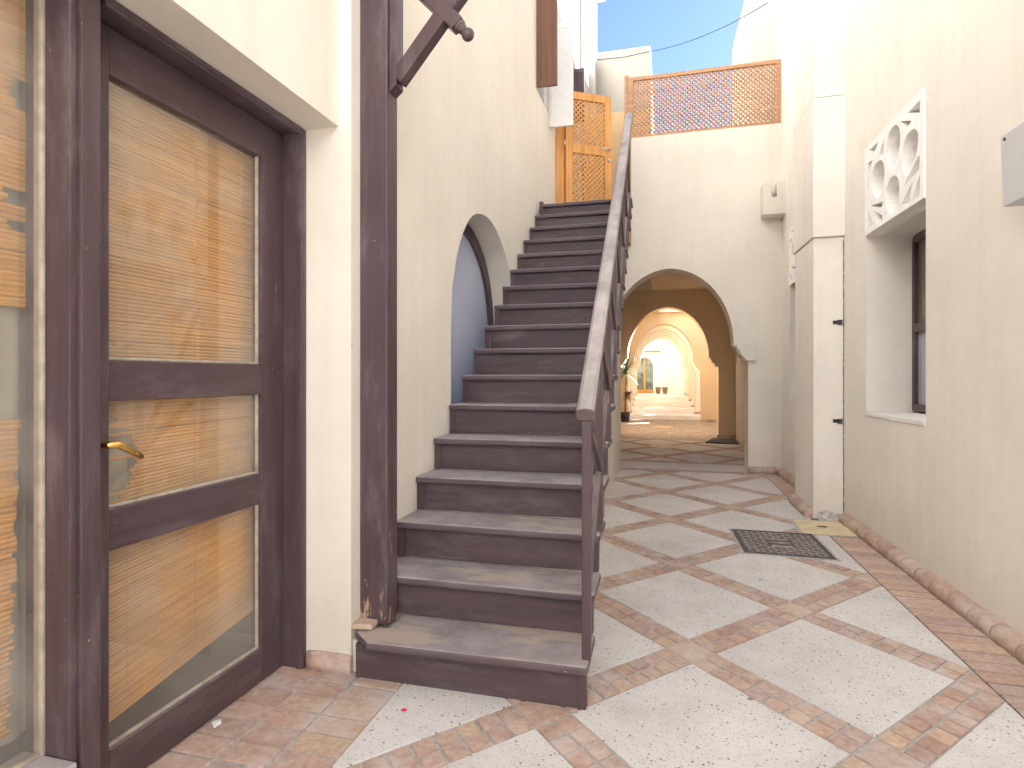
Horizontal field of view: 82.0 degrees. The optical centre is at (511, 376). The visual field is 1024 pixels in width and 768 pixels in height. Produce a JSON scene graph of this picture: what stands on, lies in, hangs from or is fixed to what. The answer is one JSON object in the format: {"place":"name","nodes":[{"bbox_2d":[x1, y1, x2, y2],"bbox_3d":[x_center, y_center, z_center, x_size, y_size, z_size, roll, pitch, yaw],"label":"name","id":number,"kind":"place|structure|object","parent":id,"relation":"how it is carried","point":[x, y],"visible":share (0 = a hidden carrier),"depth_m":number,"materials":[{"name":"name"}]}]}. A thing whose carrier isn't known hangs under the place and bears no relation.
{"place":"outdoors","nodes":[
{"label":"outdoors","id":0,"kind":"place"},
{"bbox_2d":[146,439,1003,767],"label":"brick paving","id":1,"kind":"structure","parent":0,"point":[260,745],"depth_m":2.26,"materials":[{"name":"brick"}]},
{"bbox_2d":[211,719,220,727],"bbox_3d":[-1.053,1.238,2.106,0.033,0.010,0.040,0,0,-42],"label":"paper scrap","id":2,"kind":"object","parent":1,"relation":"on","point":[215,723],"visible":1,"depth_m":2.10,"materials":[{"name":"white paper"}]},
{"bbox_2d":[353,112,632,709],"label":"staircase","id":3,"kind":"structure","parent":1,"relation":"on","point":[500,530],"depth_m":2.93,"materials":[{"name":"brown paint"}]},
{"bbox_2d":[352,618,377,629],"bbox_3d":[-0.625,1.052,2.497,0.086,0.023,0.070,0,0,15],"label":"loose tile","id":4,"kind":"object","parent":3,"relation":"on","point":[365,623],"visible":1,"depth_m":2.48,"materials":[{"name":"ceramic"}]},
{"bbox_2d":[360,0,473,624],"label":"timber post","id":5,"kind":"object","parent":3,"relation":"on","point":[388,70],"visible":0.99,"depth_m":2.53,"materials":[{"name":"paint"}]},
{"bbox_2d":[556,127,564,202],"bbox_3d":[0.584,-2.638,7.107,0.095,1.665,0.075,0,0,15],"label":"gate post","id":6,"kind":"object","parent":3,"relation":"on","point":[560,167],"visible":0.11,"depth_m":7.07,"materials":[{"name":"orange wood"}]},
{"bbox_2d":[564,91,610,201],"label":"lattice gate","id":7,"kind":"structure","parent":6,"relation":"attached to","point":[572,146],"depth_m":7.17,"materials":[{"name":"orange wood"}]},
{"bbox_2d":[649,445,679,447],"bbox_3d":[2.702,1.242,10.426,0.530,0.007,0.530,0,0,15],"label":"round cover","id":8,"kind":"object","parent":1,"relation":"on","point":[664,446],"visible":1,"depth_m":10.39,"materials":[{"name":"beige paint"}]},
{"bbox_2d":[790,519,858,537],"bbox_3d":[2.560,1.238,4.830,0.460,0.019,0.526,0,0,15],"label":"inspection cover","id":9,"kind":"object","parent":1,"relation":"on","point":[828,528],"visible":0.84,"depth_m":4.79,"materials":[{"name":"beige paint"}]},
{"bbox_2d":[168,419,1012,767],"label":"ground","id":10,"kind":"structure","parent":0,"point":[630,689],"depth_m":2.16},
{"bbox_2d":[0,0,560,764],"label":"plaster building","id":11,"kind":"structure","parent":10,"relation":"on","point":[476,142],"depth_m":2.57,"materials":[{"name":"beige paint"}]},
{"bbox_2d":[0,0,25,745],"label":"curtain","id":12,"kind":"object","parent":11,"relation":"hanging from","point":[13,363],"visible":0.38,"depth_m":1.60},
{"bbox_2d":[26,0,305,767],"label":"door frame","id":13,"kind":"object","parent":11,"relation":"attached to","point":[72,380],"visible":0.83,"depth_m":1.57,"materials":[{"name":"paint"}]},
{"bbox_2d":[0,0,25,737],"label":"bamboo blind","id":14,"kind":"object","parent":13,"relation":"attached to","point":[10,241],"visible":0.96,"depth_m":1.54,"materials":[{"name":"beige wood"}]},
{"bbox_2d":[0,0,76,767],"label":"shop window","id":15,"kind":"structure","parent":13,"relation":"attached to","point":[36,758],"depth_m":1.55,"materials":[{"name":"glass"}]},
{"bbox_2d":[109,399,153,501],"bbox_3d":[-1.272,0.270,1.853,0.020,0.520,0.340,0,0,15],"label":"curtain","id":16,"kind":"object","parent":13,"relation":"hanging from","point":[117,475],"visible":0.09,"depth_m":1.89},
{"bbox_2d":[109,81,252,722],"bbox_3d":[-1.169,0.035,2.100,0.009,2.115,0.870,0,0,15],"label":"bamboo blind","id":17,"kind":"object","parent":13,"relation":"hanging from","point":[213,545],"visible":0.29,"depth_m":2.06,"materials":[{"name":"beige wood"}]},
{"bbox_2d":[101,21,282,767],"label":"glazed door","id":18,"kind":"structure","parent":13,"relation":"attached to","point":[131,66],"depth_m":2.11,"materials":[{"name":"paint"}]},
{"bbox_2d":[306,650,352,674],"bbox_3d":[-0.773,1.210,2.487,0.210,0.080,0.023,0,0,15],"label":"brick skirting","id":19,"kind":"object","parent":11,"relation":"attached to","point":[325,661],"visible":1,"depth_m":2.48,"materials":[{"name":"beige brick"}]},
{"bbox_2d":[451,223,493,403],"bbox_3d":[-0.399,-0.266,4.462,0.085,1.832,1.568,0,0,15],"label":"niche door","id":20,"kind":"structure","parent":11,"relation":"attached to","point":[472,316],"depth_m":4.59,"materials":[{"name":"paint"}]},
{"bbox_2d":[539,201,543,214],"bbox_3d":[0.304,-1.714,6.071,0.055,0.178,0.056,0,0,15],"label":"turned spindle","id":21,"kind":"object","parent":11,"relation":"attached to","point":[541,207],"visible":0.75,"depth_m":6.05,"materials":[{"name":"paint"}]},
{"bbox_2d":[539,87,546,109],"bbox_3d":[0.285,-3.515,6.412,0.060,1.106,0.686,0,0,15],"label":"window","id":22,"kind":"structure","parent":11,"relation":"attached to","point":[543,93],"depth_m":6.69,"materials":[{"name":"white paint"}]},
{"bbox_2d":[536,0,556,88],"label":"shutter","id":23,"kind":"object","parent":11,"relation":"attached to","point":[546,43],"visible":1,"depth_m":6.01,"materials":[{"name":"brown paint"}]},
{"bbox_2d":[550,21,572,127],"bbox_3d":[0.562,-3.425,6.696,0.268,1.170,0.040,0,0,15],"label":"shutter","id":24,"kind":"object","parent":11,"relation":"attached to","point":[561,103],"visible":0.76,"depth_m":6.68,"materials":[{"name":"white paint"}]},
{"bbox_2d":[629,393,699,419],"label":"broad steps","id":25,"kind":"structure","parent":10,"relation":"on","point":[667,406],"depth_m":18.70,"materials":[{"name":"white stone"}]},
{"bbox_2d":[655,387,660,393],"bbox_3d":[6.096,0.588,24.557,0.234,0.275,0.240,0,0,15],"label":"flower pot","id":26,"kind":"object","parent":25,"relation":"on","point":[658,389],"visible":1,"depth_m":24.48,"materials":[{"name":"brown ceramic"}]},
{"bbox_2d":[637,339,684,393],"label":"court wall","id":27,"kind":"structure","parent":25,"relation":"on","point":[663,368],"depth_m":25.20,"materials":[{"name":"white paint"}]},
{"bbox_2d":[644,350,660,352],"bbox_3d":[6.021,-1.065,25.277,0.690,0.090,0.035,0,0,15],"label":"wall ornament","id":28,"kind":"object","parent":27,"relation":"attached to","point":[653,351],"depth_m":25.25,"materials":[{"name":"beige"}]},
{"bbox_2d":[662,387,667,393],"bbox_3d":[6.366,0.588,24.486,0.234,0.275,0.240,0,0,15],"label":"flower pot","id":29,"kind":"object","parent":25,"relation":"on","point":[665,389],"visible":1,"depth_m":24.41,"materials":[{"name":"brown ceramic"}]},
{"bbox_2d":[621,241,734,438],"bbox_3d":[4.274,-0.350,15.813,5.450,3.400,16.440,0,0,15],"label":"passage","id":30,"kind":"object","parent":10,"relation":"on","point":[684,315],"visible":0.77,"depth_m":12.17,"materials":[{"name":"paint"}]},
{"bbox_2d":[584,108,650,240],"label":"terrace wall","id":31,"kind":"structure","parent":30,"relation":"on","point":[617,122],"depth_m":9.29,"materials":[{"name":"paint"}]},
{"bbox_2d":[623,123,781,473],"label":"arch wall","id":32,"kind":"structure","parent":10,"relation":"on","point":[696,208],"depth_m":7.69,"materials":[{"name":"paint"}]},
{"bbox_2d":[624,59,780,140],"bbox_3d":[2.507,-2.960,7.840,1.985,2.320,0.060,0,0,15],"label":"lattice screen","id":33,"kind":"object","parent":32,"relation":"on","point":[681,75],"visible":0.93,"depth_m":7.82,"materials":[{"name":"orange wood"}]},
{"bbox_2d":[748,467,776,474],"bbox_3d":[3.208,1.207,7.548,0.337,0.087,0.066,0,0,15],"label":"brick skirting","id":34,"kind":"object","parent":32,"relation":"attached to","point":[763,470],"visible":0.99,"depth_m":7.53,"materials":[{"name":"brick"}]},
{"bbox_2d":[761,181,785,218],"bbox_3d":[3.313,-2.225,7.443,0.285,0.400,0.219,0,0,15],"label":"spout box","id":35,"kind":"object","parent":32,"relation":"attached to","point":[773,207],"visible":0.84,"depth_m":7.35,"materials":[{"name":"paint"}]},
{"bbox_2d":[732,0,775,445],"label":"plaster building","id":36,"kind":"structure","parent":10,"relation":"on","point":[755,39],"depth_m":9.87,"materials":[{"name":"paint"}]},
{"bbox_2d":[597,3,767,59],"bbox_3d":[2.688,-5.418,9.482,2.916,0.274,0.445,0,0,42],"label":"overhead wire","id":37,"kind":"object","parent":36,"relation":"attached to","point":[687,41],"visible":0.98,"depth_m":9.44,"materials":[{"name":"black plastic"}]},
{"bbox_2d":[776,0,1023,635],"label":"plaster building","id":38,"kind":"structure","parent":10,"relation":"on","point":[940,493],"depth_m":3.81,"materials":[{"name":"paint"}]},
{"bbox_2d":[778,469,794,487],"bbox_3d":[3.204,1.206,6.639,0.072,0.088,1.668,0,0,13],"label":"brick skirting","id":39,"kind":"object","parent":38,"relation":"attached to","point":[786,476],"visible":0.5,"depth_m":6.99,"materials":[{"name":"brick"}]},
{"bbox_2d":[789,226,794,285],"bbox_3d":[3.408,-1.420,6.547,0.417,0.698,1.011,0,0,15],"label":"plaster grille","id":40,"kind":"object","parent":38,"relation":"attached to","point":[791,269],"visible":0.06,"depth_m":6.96,"materials":[{"name":"paint"}]},
{"bbox_2d":[789,494,812,517],"bbox_3d":[2.696,1.207,5.511,0.072,0.086,0.648,0,0,14],"label":"brick skirting","id":41,"kind":"object","parent":38,"relation":"attached to","point":[801,506],"visible":1,"depth_m":5.39,"materials":[{"name":"brick"}]},
{"bbox_2d":[833,419,842,423],"bbox_3d":[2.829,0.391,5.115,0.070,0.042,0.027,0,0,15],"label":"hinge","id":42,"kind":"object","parent":38,"relation":"attached to","point":[839,421],"visible":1,"depth_m":5.10,"materials":[{"name":"black plastic"}]},
{"bbox_2d":[833,320,842,324],"bbox_3d":[2.829,-0.469,5.115,0.070,0.042,0.027,0,0,15],"label":"cable clip","id":43,"kind":"object","parent":38,"relation":"attached to","point":[839,322],"visible":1,"depth_m":5.10,"materials":[{"name":"black plastic"}]},
{"bbox_2d":[843,241,843,513],"bbox_3d":[2.878,0.021,5.111,0.009,2.399,0.008,0,0,15],"label":"cable","id":44,"kind":"object","parent":38,"relation":"attached to","point":[843,377],"visible":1,"depth_m":5.11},
{"bbox_2d":[865,87,925,237],"bbox_3d":[2.821,-1.420,4.045,0.417,0.698,1.011,0,0,15],"label":"plaster grille","id":45,"kind":"object","parent":38,"relation":"attached to","point":[895,177],"visible":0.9,"depth_m":4.10,"materials":[{"name":"paint"}]},
{"bbox_2d":[866,229,925,425],"bbox_3d":[2.831,-0.383,4.043,0.426,1.378,1.006,0,0,15],"label":"window","id":46,"kind":"structure","parent":38,"relation":"attached to","point":[918,322],"depth_m":4.41,"materials":[{"name":"paint"}]},
{"bbox_2d":[839,514,1023,664],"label":"brick skirting","id":47,"kind":"object","parent":38,"relation":"attached to","point":[999,632],"visible":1,"depth_m":3.23,"materials":[{"name":"brick"}]},
{"bbox_2d":[1001,122,1023,206],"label":"metal box","id":48,"kind":"object","parent":38,"relation":"attached to","point":[1012,150],"visible":1,"depth_m":2.55,"materials":[{"name":"grey metal"}]},
{"bbox_2d":[621,419,716,440],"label":"passage paving","id":49,"kind":"structure","parent":0,"point":[648,431],"depth_m":13.53,"materials":[{"name":"brick"}]},
{"bbox_2d":[621,351,647,421],"bbox_3d":[3.355,0.236,16.023,0.926,2.020,1.318,0,0,15],"label":"potted palm","id":50,"kind":"object","parent":49,"relation":"on","point":[625,415],"visible":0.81,"depth_m":16.00,"materials":[{"name":"green plant"}]},
{"bbox_2d":[652,426,670,427],"bbox_3d":[3.694,1.242,14.487,0.490,0.007,0.490,0,0,15],"label":"round cover","id":51,"kind":"object","parent":49,"relation":"on","point":[662,426],"visible":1,"depth_m":14.54,"materials":[{"name":"beige paint"}]},
{"bbox_2d":[597,0,743,132],"label":"sky","id":52,"kind":"structure","parent":0,"point":[621,24],"materials":[{"name":"blue"}]},
{"bbox_2d":[332,439,1023,767],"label":"terrazzo paving","id":53,"kind":"structure","parent":0,"point":[691,716],"depth_m":2.46,"materials":[{"name":"white stone"}]},
{"bbox_2d":[705,438,738,443],"bbox_3d":[4.028,1.231,11.231,0.584,0.022,0.858,0,0,23],"label":"doormat","id":54,"kind":"object","parent":53,"relation":"on","point":[722,441],"visible":1,"depth_m":11.02,"materials":[{"name":"fabric"}]},
{"bbox_2d":[728,528,840,560],"bbox_3d":[1.989,1.242,4.383,0.647,0.010,0.710,0,0,15],"label":"manhole cover","id":55,"kind":"object","parent":53,"relation":"on","point":[784,544],"visible":1,"depth_m":4.33,"materials":[{"name":"metal"}]},
{"bbox_2d":[765,475,1023,718],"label":"brick border paving","id":56,"kind":"structure","parent":0,"point":[933,615],"depth_m":2.95,"materials":[{"name":"brick"}]},
{"bbox_2d":[817,510,841,520],"bbox_3d":[2.774,1.205,5.090,0.242,0.081,0.104,0,0,15],"label":"cement patch","id":57,"kind":"object","parent":56,"relation":"on","point":[826,515],"visible":0.74,"depth_m":5.12,"materials":[{"name":"grey concrete"}]},
{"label":"terrace floor","id":58,"kind":"structure","parent":0,"visible":0},
{"bbox_2d":[561,0,605,201],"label":"tower","id":59,"kind":"structure","parent":58,"relation":"on","point":[581,15],"depth_m":9.18,"materials":[{"name":"paint"}]},
{"bbox_2d":[574,68,583,122],"bbox_3d":[0.961,-4.030,8.453,0.148,0.760,0.040,0,0,15],"label":"shutter","id":60,"kind":"object","parent":59,"relation":"attached to","point":[579,80],"visible":0.49,"depth_m":8.44,"materials":[{"name":"paint"}]},
{"bbox_2d":[597,46,653,291],"bbox_3d":[0.972,-3.700,13.099,4.238,3.900,5.165,0,0,15],"label":"roof room","id":61,"kind":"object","parent":58,"relation":"on","point":[612,73],"visible":0.14,"depth_m":10.21,"materials":[{"name":"paint"}]}
]}

